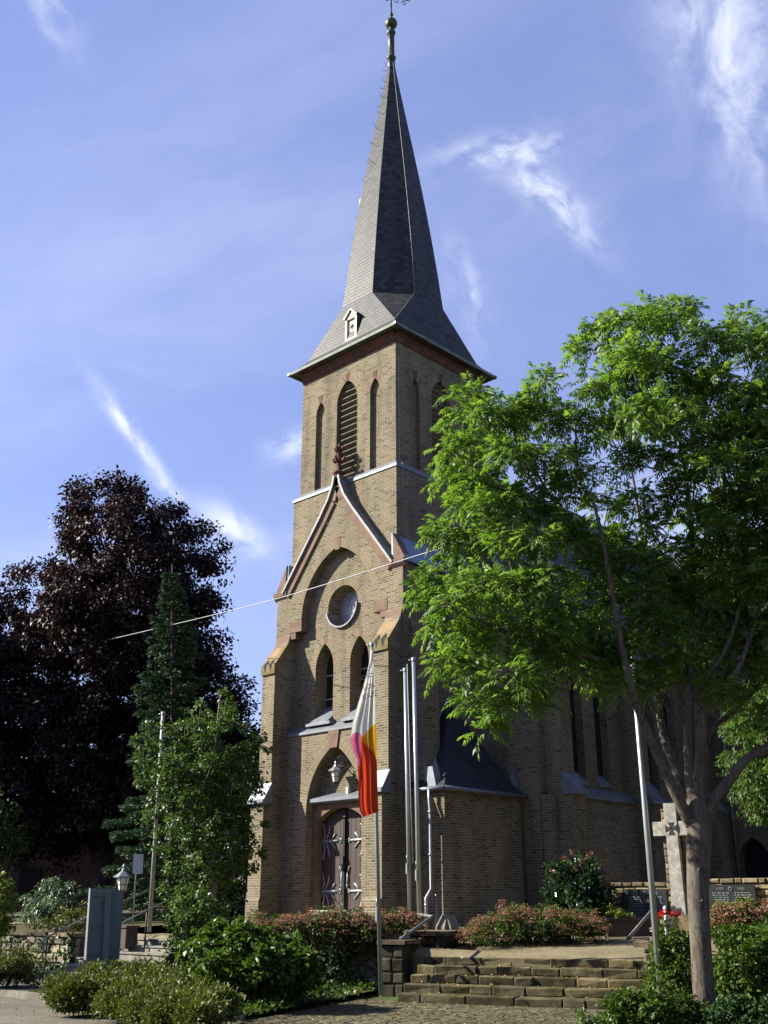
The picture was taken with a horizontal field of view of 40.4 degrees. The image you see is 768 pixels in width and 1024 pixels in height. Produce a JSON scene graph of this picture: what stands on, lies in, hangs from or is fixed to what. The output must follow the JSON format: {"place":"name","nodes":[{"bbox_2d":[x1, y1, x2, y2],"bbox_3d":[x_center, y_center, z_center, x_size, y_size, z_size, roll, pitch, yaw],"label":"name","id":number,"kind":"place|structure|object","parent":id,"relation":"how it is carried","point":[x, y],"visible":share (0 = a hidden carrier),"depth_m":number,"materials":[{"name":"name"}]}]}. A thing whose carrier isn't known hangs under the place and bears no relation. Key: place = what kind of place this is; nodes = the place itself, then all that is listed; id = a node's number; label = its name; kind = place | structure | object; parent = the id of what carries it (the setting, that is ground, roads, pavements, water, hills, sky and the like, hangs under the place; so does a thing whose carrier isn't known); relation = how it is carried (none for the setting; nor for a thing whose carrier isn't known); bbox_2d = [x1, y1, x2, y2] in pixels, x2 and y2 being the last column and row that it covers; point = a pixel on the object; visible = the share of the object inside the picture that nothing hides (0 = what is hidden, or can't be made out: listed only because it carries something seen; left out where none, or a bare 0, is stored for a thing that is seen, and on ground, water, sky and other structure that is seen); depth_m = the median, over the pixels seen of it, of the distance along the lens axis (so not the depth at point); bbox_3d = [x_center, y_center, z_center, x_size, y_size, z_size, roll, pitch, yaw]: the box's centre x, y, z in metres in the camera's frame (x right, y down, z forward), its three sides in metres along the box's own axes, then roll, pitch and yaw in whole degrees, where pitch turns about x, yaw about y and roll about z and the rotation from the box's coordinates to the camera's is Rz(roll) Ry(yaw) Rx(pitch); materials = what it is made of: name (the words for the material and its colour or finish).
{"place":"outdoors","nodes":[
{"label":"outdoors","id":0,"kind":"place"},
{"bbox_2d":[0,977,44,992],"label":"pavement","id":1,"kind":"structure","parent":0,"point":[20,987],"depth_m":22.06,"materials":[{"name":"grey concrete"}]},
{"bbox_2d":[0,871,21,939],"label":"leafy shrub","id":2,"kind":"object","parent":1,"relation":"on","point":[5,926],"visible":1,"depth_m":25.65,"materials":[{"name":"green plant"}]},
{"bbox_2d":[0,996,235,1023],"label":"road","id":3,"kind":"structure","parent":0,"point":[9,1012],"depth_m":17.52,"materials":[{"name":"grey asphalt"}]},
{"bbox_2d":[35,964,95,999],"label":"mounded shrub","id":4,"kind":"object","parent":3,"relation":"on","point":[48,983],"visible":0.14,"depth_m":19.30,"materials":[{"name":"green plant"}]},
{"bbox_2d":[33,969,104,1015],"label":"mounded shrub","id":5,"kind":"object","parent":3,"relation":"on","point":[54,995],"visible":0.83,"depth_m":17.26,"materials":[{"name":"green plant"}]},
{"bbox_2d":[54,968,107,1017],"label":"mounded shrub","id":6,"kind":"object","parent":3,"relation":"on","point":[86,1008],"visible":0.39,"depth_m":17.31,"materials":[{"name":"green plant"}]},
{"bbox_2d":[86,965,140,1014],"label":"mounded shrub","id":7,"kind":"object","parent":3,"relation":"on","point":[106,981],"visible":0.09,"depth_m":17.74,"materials":[{"name":"green plant"}]},
{"bbox_2d":[81,970,146,1021],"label":"mounded shrub","id":8,"kind":"object","parent":3,"relation":"on","point":[96,1003],"visible":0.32,"depth_m":16.46,"materials":[{"name":"green plant"}]},
{"bbox_2d":[96,971,162,1020],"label":"mounded shrub","id":9,"kind":"object","parent":3,"relation":"on","point":[134,981],"visible":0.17,"depth_m":16.37,"materials":[{"name":"green plant"}]},
{"bbox_2d":[109,974,180,1023],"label":"mounded shrub","id":10,"kind":"object","parent":3,"relation":"on","point":[134,1000],"visible":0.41,"depth_m":15.39,"materials":[{"name":"green plant"}]},
{"bbox_2d":[133,991,185,1023],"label":"mounded shrub","id":11,"kind":"object","parent":3,"relation":"on","point":[153,1016],"visible":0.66,"depth_m":14.74,"materials":[{"name":"green plant"}]},
{"bbox_2d":[143,970,194,988],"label":"mounded shrub","id":12,"kind":"object","parent":3,"relation":"on","point":[170,978],"visible":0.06,"depth_m":17.28,"materials":[{"name":"green plant"}]},
{"bbox_2d":[138,981,208,1023],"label":"mounded shrub","id":13,"kind":"object","parent":3,"relation":"on","point":[164,990],"visible":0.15,"depth_m":15.04,"materials":[{"name":"green plant"}]},
{"bbox_2d":[168,976,214,1001],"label":"mounded shrub","id":14,"kind":"object","parent":3,"relation":"on","point":[201,985],"visible":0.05,"depth_m":16.14,"materials":[{"name":"green plant"}]},
{"bbox_2d":[166,990,230,1023],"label":"mounded shrub","id":15,"kind":"object","parent":3,"relation":"on","point":[198,1010],"visible":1,"depth_m":14.48,"materials":[{"name":"green plant"}]},
{"bbox_2d":[200,982,250,1023],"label":"mounded shrub","id":16,"kind":"object","parent":3,"relation":"on","point":[233,1007],"visible":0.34,"depth_m":16.03,"materials":[{"name":"green plant"}]},
{"bbox_2d":[1,950,635,1023],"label":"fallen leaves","id":17,"kind":"object","parent":3,"relation":"on","point":[418,992],"visible":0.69,"depth_m":19.13,"materials":[{"name":"brown plant"}]},
{"bbox_2d":[2,906,238,932],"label":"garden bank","id":18,"kind":"structure","parent":0,"point":[22,927],"depth_m":33.26,"materials":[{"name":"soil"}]},
{"bbox_2d":[0,786,33,892],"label":"leafy shrub","id":19,"kind":"object","parent":18,"relation":"on","point":[6,846],"visible":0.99,"depth_m":34.32,"materials":[{"name":"green plant"}]},
{"bbox_2d":[15,875,80,928],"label":"leafy shrub","id":20,"kind":"object","parent":18,"relation":"on","point":[49,902],"visible":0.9,"depth_m":29.32,"materials":[{"name":"green plant"}]},
{"bbox_2d":[37,900,87,931],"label":"ground shrub","id":21,"kind":"object","parent":18,"relation":"on","point":[70,913],"visible":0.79,"depth_m":27.22,"materials":[{"name":"green plant"}]},
{"bbox_2d":[0,782,164,910],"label":"building","id":22,"kind":"structure","parent":18,"relation":"on","point":[26,879],"depth_m":53.91,"materials":[{"name":"brown brick"}]},
{"bbox_2d":[18,867,42,895],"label":"window","id":23,"kind":"structure","parent":22,"relation":"in","point":[29,878],"depth_m":53.58,"materials":[{"name":"black glass"}]},
{"bbox_2d":[0,465,261,887],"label":"copper beech","id":24,"kind":"object","parent":18,"relation":"on","point":[108,596],"visible":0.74,"depth_m":43.57,"materials":[{"name":"purple plant"}]},
{"bbox_2d":[78,564,249,924],"bbox_3d":[-7.376,8.162,37.605,6.496,13.153,5.870,1,-21,-3],"label":"blue spruce","id":25,"kind":"object","parent":18,"relation":"on","point":[169,601],"visible":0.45,"depth_m":37.29,"materials":[{"name":"green plant"}]},
{"bbox_2d":[190,747,259,918],"bbox_3d":[-5.440,12.250,39.295,4.088,6.786,4.001,-19,-27,40],"label":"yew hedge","id":26,"kind":"object","parent":18,"relation":"on","point":[242,883],"visible":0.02,"depth_m":39.08,"materials":[{"name":"green plant"}]},
{"bbox_2d":[32,976,396,1023],"bbox_3d":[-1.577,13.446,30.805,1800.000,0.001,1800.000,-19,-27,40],"label":"ground","id":27,"kind":"structure","parent":0,"point":[255,1015],"depth_m":19.16,"materials":[{"name":"grey stone"}]},
{"bbox_2d":[0,938,49,987],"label":"clipped hedge","id":28,"kind":"object","parent":27,"relation":"on","point":[11,968],"visible":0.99,"depth_m":21.98,"materials":[{"name":"green plant"}]},
{"bbox_2d":[0,931,85,976],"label":"garden wall","id":29,"kind":"structure","parent":27,"relation":"on","point":[79,949],"depth_m":26.75,"materials":[{"name":"stone"}]},
{"bbox_2d":[1,930,76,977],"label":"ivy","id":30,"kind":"object","parent":29,"relation":"attached to","point":[70,941],"visible":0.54,"depth_m":26.32,"materials":[{"name":"green plant"}]},
{"bbox_2d":[42,938,179,977],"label":"concrete stairs","id":31,"kind":"structure","parent":27,"relation":"on","point":[153,946],"depth_m":25.01,"materials":[{"name":"grey concrete"}]},
{"bbox_2d":[39,890,148,975],"bbox_3d":[-7.257,10.538,26.260,0.044,2.001,3.008,-19,-27,40],"label":"handrail","id":32,"kind":"object","parent":31,"relation":"on","point":[43,940],"visible":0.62,"depth_m":25.62,"materials":[{"name":"metal"}]},
{"bbox_2d":[114,864,132,898],"bbox_3d":[-6.597,10.040,26.139,0.479,2.368,0.415,-19,-27,40],"label":"garden lamp","id":33,"kind":"object","parent":31,"relation":"on","point":[123,876],"visible":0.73,"depth_m":26.31,"materials":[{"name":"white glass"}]},
{"bbox_2d":[120,925,139,948],"bbox_3d":[-6.273,10.401,25.576,0.400,0.520,0.400,-19,-27,40],"label":"planter","id":34,"kind":"object","parent":31,"relation":"on","point":[129,935],"visible":0.8,"depth_m":25.45,"materials":[{"name":"stone"}]},
{"bbox_2d":[95,895,178,962],"bbox_3d":[-5.892,10.095,25.061,0.044,1.846,2.497,-19,-27,40],"label":"handrail","id":35,"kind":"object","parent":31,"relation":"on","point":[147,910],"visible":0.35,"depth_m":25.24,"materials":[{"name":"metal"}]},
{"bbox_2d":[110,958,127,968],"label":"mounded shrub","id":36,"kind":"object","parent":27,"relation":"on","point":[115,963],"visible":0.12,"depth_m":23.66,"materials":[{"name":"green plant"}]},
{"bbox_2d":[0,989,244,1021],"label":"kerb","id":37,"kind":"structure","parent":27,"relation":"on","point":[18,994],"depth_m":20.66,"materials":[{"name":"concrete"}]},
{"bbox_2d":[158,845,246,894],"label":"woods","id":38,"kind":"object","parent":27,"relation":"on","point":[234,880],"depth_m":164.88,"materials":[{"name":"green plant"}]},
{"bbox_2d":[179,971,230,990],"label":"mounded shrub","id":39,"kind":"object","parent":27,"relation":"on","point":[200,980],"visible":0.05,"depth_m":17.41,"materials":[{"name":"green plant"}]},
{"bbox_2d":[238,986,378,1012],"bbox_3d":[-3.288,9.993,21.913,6.213,0.001,9.574,-8,-22,21],"label":"planting bed","id":40,"kind":"object","parent":27,"relation":"on","point":[323,999],"visible":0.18,"depth_m":20.46,"materials":[{"name":"soil"}]},
{"bbox_2d":[78,960,112,973],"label":"mounded shrub","id":41,"kind":"object","parent":40,"relation":"on","point":[93,962],"visible":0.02,"depth_m":21.80,"materials":[{"name":"green plant"}]},
{"bbox_2d":[76,958,123,981],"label":"mounded shrub","id":42,"kind":"object","parent":40,"relation":"on","point":[93,970],"visible":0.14,"depth_m":20.23,"materials":[{"name":"green plant"}]},
{"bbox_2d":[84,888,123,966],"bbox_3d":[-5.698,8.509,21.257,0.730,1.619,0.284,6,-22,-16],"label":"notice board","id":43,"kind":"object","parent":40,"relation":"on","point":[103,925],"visible":0.92,"depth_m":21.32,"materials":[{"name":"metal"}]},
{"bbox_2d":[115,955,154,978],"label":"mounded shrub","id":44,"kind":"object","parent":40,"relation":"on","point":[134,966],"visible":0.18,"depth_m":20.72,"materials":[{"name":"green plant"}]},
{"bbox_2d":[28,989,246,1014],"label":"grass","id":45,"kind":"structure","parent":40,"relation":"on","point":[37,990],"depth_m":20.76,"materials":[{"name":"green plant"}]},
{"bbox_2d":[132,954,172,972],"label":"mounded shrub","id":46,"kind":"object","parent":40,"relation":"on","point":[141,959],"visible":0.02,"depth_m":21.45,"materials":[{"name":"green plant"}]},
{"bbox_2d":[128,960,185,981],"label":"mounded shrub","id":47,"kind":"object","parent":40,"relation":"on","point":[151,970],"visible":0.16,"depth_m":19.75,"materials":[{"name":"green plant"}]},
{"bbox_2d":[154,963,189,983],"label":"mounded shrub","id":48,"kind":"object","parent":40,"relation":"on","point":[177,969],"visible":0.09,"depth_m":19.15,"materials":[{"name":"green plant"}]},
{"bbox_2d":[158,880,234,971],"bbox_3d":[-3.889,8.782,21.514,1.485,2.273,1.403,-19,-27,40],"label":"leafy shrub","id":49,"kind":"object","parent":40,"relation":"on","point":[197,915],"visible":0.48,"depth_m":21.43,"materials":[{"name":"green plant"}]},
{"bbox_2d":[169,915,325,1008],"bbox_3d":[-2.380,8.188,18.926,2.856,1.681,2.644,-19,-27,40],"label":"leafy shrub","id":50,"kind":"object","parent":40,"relation":"on","point":[255,960],"visible":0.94,"depth_m":18.37,"materials":[{"name":"green plant"}]},
{"bbox_2d":[236,975,377,1017],"bbox_3d":[-0.979,9.562,21.054,1.470,0.371,10.524,-6,-21,15],"label":"ground cover","id":51,"kind":"object","parent":40,"relation":"on","point":[322,994],"visible":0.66,"depth_m":18.71,"materials":[{"name":"green plant"}]},
{"bbox_2d":[327,942,384,992],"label":"retaining wall","id":52,"kind":"structure","parent":27,"relation":"on","point":[364,964],"depth_m":22.53,"materials":[{"name":"stone"}]},
{"bbox_2d":[310,938,378,992],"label":"ivy","id":53,"kind":"object","parent":52,"relation":"attached to","point":[339,969],"visible":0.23,"depth_m":22.62,"materials":[{"name":"green plant"}]},
{"bbox_2d":[366,642,382,995],"bbox_3d":[-0.201,6.150,21.693,0.375,7.085,0.148,0,-21,0],"label":"flagpole","id":54,"kind":"object","parent":27,"relation":"on","point":[379,933],"visible":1,"depth_m":21.01,"materials":[{"name":"grey metal"}]},
{"bbox_2d":[351,651,377,816],"bbox_3d":[-0.409,4.643,22.139,0.591,3.490,0.197,0,-21,0],"label":"flag","id":55,"kind":"object","parent":54,"relation":"attached to","point":[363,739],"visible":1,"depth_m":22.08,"materials":[{"name":"fabric"}]},
{"bbox_2d":[381,930,459,996],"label":"stair pier","id":56,"kind":"structure","parent":27,"relation":"on","point":[397,965],"depth_m":21.47,"materials":[{"name":"stone"}]},
{"bbox_2d":[399,912,433,939],"bbox_3d":[0.678,8.614,21.538,0.715,0.683,2.040,-1,-21,2],"label":"handrail","id":57,"kind":"object","parent":56,"relation":"on","point":[417,926],"visible":0.89,"depth_m":21.46,"materials":[{"name":"metal"}]},
{"bbox_2d":[397,956,671,1008],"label":"stone stairs","id":58,"kind":"structure","parent":27,"relation":"on","point":[514,985],"depth_m":19.83,"materials":[{"name":"beige stone"}]},
{"bbox_2d":[633,941,692,990],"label":"flank wall","id":59,"kind":"structure","parent":27,"relation":"on","point":[642,944],"depth_m":19.87,"materials":[{"name":"stone"}]},
{"bbox_2d":[1,921,723,991],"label":"terrace","id":60,"kind":"structure","parent":0,"point":[622,948],"depth_m":21.69,"materials":[{"name":"beige stone"}]},
{"bbox_2d":[132,854,143,924],"bbox_3d":[-6.366,9.699,26.839,0.267,1.738,0.071,0,-21,0],"label":"sign","id":61,"kind":"object","parent":60,"relation":"on","point":[137,863],"visible":0.89,"depth_m":27.00,"materials":[{"name":"grey metal"}]},
{"bbox_2d":[147,711,164,931],"bbox_3d":[-6.216,8.306,28.394,0.236,5.772,0.114,-1,-21,3],"label":"flagpole","id":62,"kind":"object","parent":60,"relation":"on","point":[150,912],"visible":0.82,"depth_m":27.91,"materials":[{"name":"white metal"}]},
{"bbox_2d":[128,687,272,928],"bbox_3d":[-4.763,7.736,26.963,3.910,6.372,2.776,-1,-21,2],"label":"hornbeam","id":63,"kind":"object","parent":60,"relation":"on","point":[204,858],"visible":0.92,"depth_m":26.76,"materials":[{"name":"green plant"}]},
{"bbox_2d":[230,900,428,951],"bbox_3d":[-1.198,8.967,22.625,4.388,1.061,1.557,0,-21,1],"label":"flowering hedge","id":64,"kind":"object","parent":60,"relation":"on","point":[333,925],"visible":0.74,"depth_m":22.34,"materials":[{"name":"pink plant"}]},
{"bbox_2d":[400,668,411,919],"bbox_3d":[0.542,6.834,25.529,0.199,6.148,0.192,-19,-27,40],"label":"flagpole","id":65,"kind":"object","parent":60,"relation":"on","point":[408,863],"visible":0.92,"depth_m":25.44,"materials":[{"name":"metal"}]},
{"bbox_2d":[407,657,421,930],"bbox_3d":[0.731,6.633,24.826,0.295,6.496,0.172,7,-22,-18],"label":"flagpole","id":66,"kind":"object","parent":60,"relation":"on","point":[417,838],"visible":0.92,"depth_m":24.83,"materials":[{"name":"metal"}]},
{"bbox_2d":[245,0,767,929],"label":"church","id":67,"kind":"structure","parent":60,"relation":"on","point":[383,366],"depth_m":34.54,"materials":[{"name":"brick"}]},
{"bbox_2d":[306,654,334,727],"bbox_3d":[-1.892,5.730,34.654,1.120,2.750,0.790,-19,-27,40],"label":"lancet window","id":68,"kind":"structure","parent":67,"relation":"in","point":[325,717],"depth_m":34.79,"materials":[{"name":"black glass"}]},
{"bbox_2d":[320,808,345,909],"bbox_3d":[-1.587,10.833,32.597,1.060,3.030,0.115,-19,-27,40],"label":"door leaf","id":69,"kind":"structure","parent":67,"relation":"in","point":[332,840],"depth_m":32.63,"materials":[{"name":"brown wood"}]},
{"bbox_2d":[326,591,358,627],"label":"round window","id":70,"kind":"structure","parent":67,"relation":"in","point":[349,607],"depth_m":35.30,"materials":[{"name":"grey glass"}]},
{"bbox_2d":[328,755,357,783],"bbox_3d":[-1.308,8.060,32.787,0.957,0.914,0.450,-12,-24,28],"label":"wall lantern","id":71,"kind":"object","parent":67,"relation":"attached to","point":[335,770],"depth_m":32.77,"materials":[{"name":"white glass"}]},
{"bbox_2d":[346,808,361,910],"bbox_3d":[-0.819,10.576,31.913,1.060,3.030,0.115,-19,-27,40],"label":"door leaf","id":72,"kind":"structure","parent":67,"relation":"in","point":[354,819],"depth_m":32.01,"materials":[{"name":"brown wood"}]},
{"bbox_2d":[340,646,368,721],"bbox_3d":[-0.705,5.332,33.595,1.120,2.750,0.790,-19,-27,40],"label":"lancet window","id":73,"kind":"structure","parent":67,"relation":"in","point":[365,658],"depth_m":34.13,"materials":[{"name":"black glass"}]},
{"bbox_2d":[568,677,588,784],"bbox_3d":[6.229,7.051,34.415,0.370,3.750,0.840,-19,-27,40],"label":"nave window","id":74,"kind":"structure","parent":67,"relation":"in","point":[584,782],"depth_m":34.58,"materials":[{"name":"black glass"}]},
{"bbox_2d":[592,691,613,788],"bbox_3d":[7.263,7.433,35.432,0.370,3.750,0.840,-19,-27,40],"label":"nave window","id":75,"kind":"structure","parent":67,"relation":"in","point":[603,782],"depth_m":35.50,"materials":[{"name":"black glass"}]},
{"bbox_2d":[644,709,662,795],"bbox_3d":[9.470,8.249,37.601,0.370,3.750,0.840,-19,-27,40],"label":"nave window","id":76,"kind":"structure","parent":67,"relation":"in","point":[659,792],"depth_m":37.55,"materials":[{"name":"black glass"}]},
{"bbox_2d":[663,704,670,796],"bbox_3d":[10.504,8.631,38.617,0.370,3.750,0.840,-19,-27,40],"label":"nave window","id":77,"kind":"structure","parent":67,"relation":"in","point":[664,710],"depth_m":39.29,"materials":[{"name":"black glass"}]},
{"bbox_2d":[453,899,615,949],"bbox_3d":[3.301,9.239,23.281,3.691,1.155,2.142,0,-21,1],"label":"flowering hedge","id":78,"kind":"object","parent":60,"relation":"on","point":[556,924],"visible":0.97,"depth_m":22.87,"materials":[{"name":"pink plant"}]},
{"bbox_2d":[533,849,619,934],"bbox_3d":[4.624,9.338,25.337,1.921,2.250,1.851,-19,-27,40],"label":"rhododendron","id":79,"kind":"object","parent":60,"relation":"on","point":[576,882],"visible":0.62,"depth_m":25.14,"materials":[{"name":"green plant"}]},
{"bbox_2d":[601,918,651,936],"bbox_3d":[5.701,9.762,24.427,1.120,0.500,0.680,0,-21,0],"label":"planter","id":80,"kind":"object","parent":60,"relation":"on","point":[622,927],"visible":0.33,"depth_m":24.17,"materials":[{"name":"stone"}]},
{"bbox_2d":[599,903,635,922],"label":"bush","id":81,"kind":"object","parent":80,"relation":"in","point":[618,913],"visible":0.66,"depth_m":24.49,"materials":[{"name":"green plant"}]},
{"bbox_2d":[626,910,652,940],"bbox_3d":[5.243,8.449,21.040,0.210,0.831,1.676,-12,-24,29],"label":"handrail","id":82,"kind":"object","parent":60,"relation":"on","point":[637,927],"visible":0.56,"depth_m":20.90,"materials":[{"name":"metal"}]},
{"bbox_2d":[649,909,681,933],"bbox_3d":[6.269,9.153,23.336,0.764,0.556,0.459,0,-21,-1],"label":"flower bouquet","id":83,"kind":"object","parent":60,"relation":"on","point":[670,921],"visible":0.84,"depth_m":23.30,"materials":[{"name":"red plant"}]},
{"bbox_2d":[663,906,667,935],"bbox_3d":[6.332,9.253,23.442,0.090,0.790,0.083,9,-22,-22],"label":"marker post","id":84,"kind":"object","parent":60,"relation":"on","point":[664,907],"visible":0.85,"depth_m":23.47,"materials":[{"name":"white paint"}]},
{"bbox_2d":[611,809,767,935],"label":"war memorial","id":85,"kind":"object","parent":60,"relation":"on","point":[634,898],"visible":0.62,"depth_m":25.11,"materials":[{"name":"stone"}]},
{"bbox_2d":[652,803,687,913],"bbox_3d":[7.016,8.340,25.200,0.910,2.540,0.228,-11,-23,28],"label":"stone cross","id":86,"kind":"object","parent":85,"relation":"on","point":[672,828],"visible":0.88,"depth_m":25.17,"materials":[{"name":"stone"}]},
{"bbox_2d":[687,896,767,945],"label":"flowering hedge","id":87,"kind":"object","parent":60,"relation":"on","point":[744,913],"visible":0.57,"depth_m":18.90,"materials":[{"name":"pink plant"}]},
{"bbox_2d":[713,895,756,922],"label":"bush","id":88,"kind":"object","parent":60,"relation":"on","point":[732,902],"visible":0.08,"depth_m":22.43,"materials":[{"name":"green plant"}]},
{"bbox_2d":[713,676,767,826],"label":"edge tree","id":89,"kind":"object","parent":60,"relation":"on","point":[752,782],"visible":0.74,"depth_m":23.89,"materials":[{"name":"green plant"}]},
{"bbox_2d":[32,444,734,657],"bbox_3d":[-6.985,3.526,37.924,2.202,2.270,46.190,19,-28,-41],"label":"overhead cable","id":90,"kind":"object","parent":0,"point":[340,579],"visible":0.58,"depth_m":31.13,"materials":[{"name":"grey metal"}]},
{"bbox_2d":[0,0,767,894],"label":"sky","id":91,"kind":"structure","parent":0,"point":[181,182],"materials":[{"name":"blue"}]},
{"bbox_2d":[238,995,627,1023],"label":"forecourt","id":92,"kind":"structure","parent":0,"point":[360,1010],"depth_m":17.60,"materials":[{"name":"grey stone"}]},
{"bbox_2d":[397,289,767,1023],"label":"ash tree","id":93,"kind":"object","parent":92,"relation":"on","point":[731,439],"visible":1,"depth_m":17.47,"materials":[{"name":"green plant"}]},
{"bbox_2d":[573,979,713,1023],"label":"bank bush","id":94,"kind":"object","parent":92,"relation":"on","point":[640,1007],"visible":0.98,"depth_m":15.15,"materials":[{"name":"green plant"}]},
{"bbox_2d":[630,651,663,994],"bbox_3d":[4.378,5.048,17.658,0.177,5.868,0.104,-3,-21,7],"label":"flagpole","id":95,"kind":"object","parent":92,"relation":"on","point":[654,920],"visible":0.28,"depth_m":17.39,"materials":[{"name":"metal"}]},
{"bbox_2d":[635,926,692,1011],"bbox_3d":[4.744,7.567,17.096,1.139,1.501,1.490,-19,-27,40],"label":"bank bush","id":96,"kind":"object","parent":92,"relation":"on","point":[673,965],"visible":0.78,"depth_m":16.87,"materials":[{"name":"green plant"}]},
{"bbox_2d":[700,991,767,1023],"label":"bank bush","id":97,"kind":"object","parent":92,"relation":"on","point":[736,1009],"visible":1,"depth_m":14.74,"materials":[{"name":"green plant"}]},
{"bbox_2d":[711,913,767,1021],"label":"bank bush","id":98,"kind":"object","parent":92,"relation":"on","point":[740,965],"visible":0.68,"depth_m":16.16,"materials":[{"name":"green plant"}]}
]}

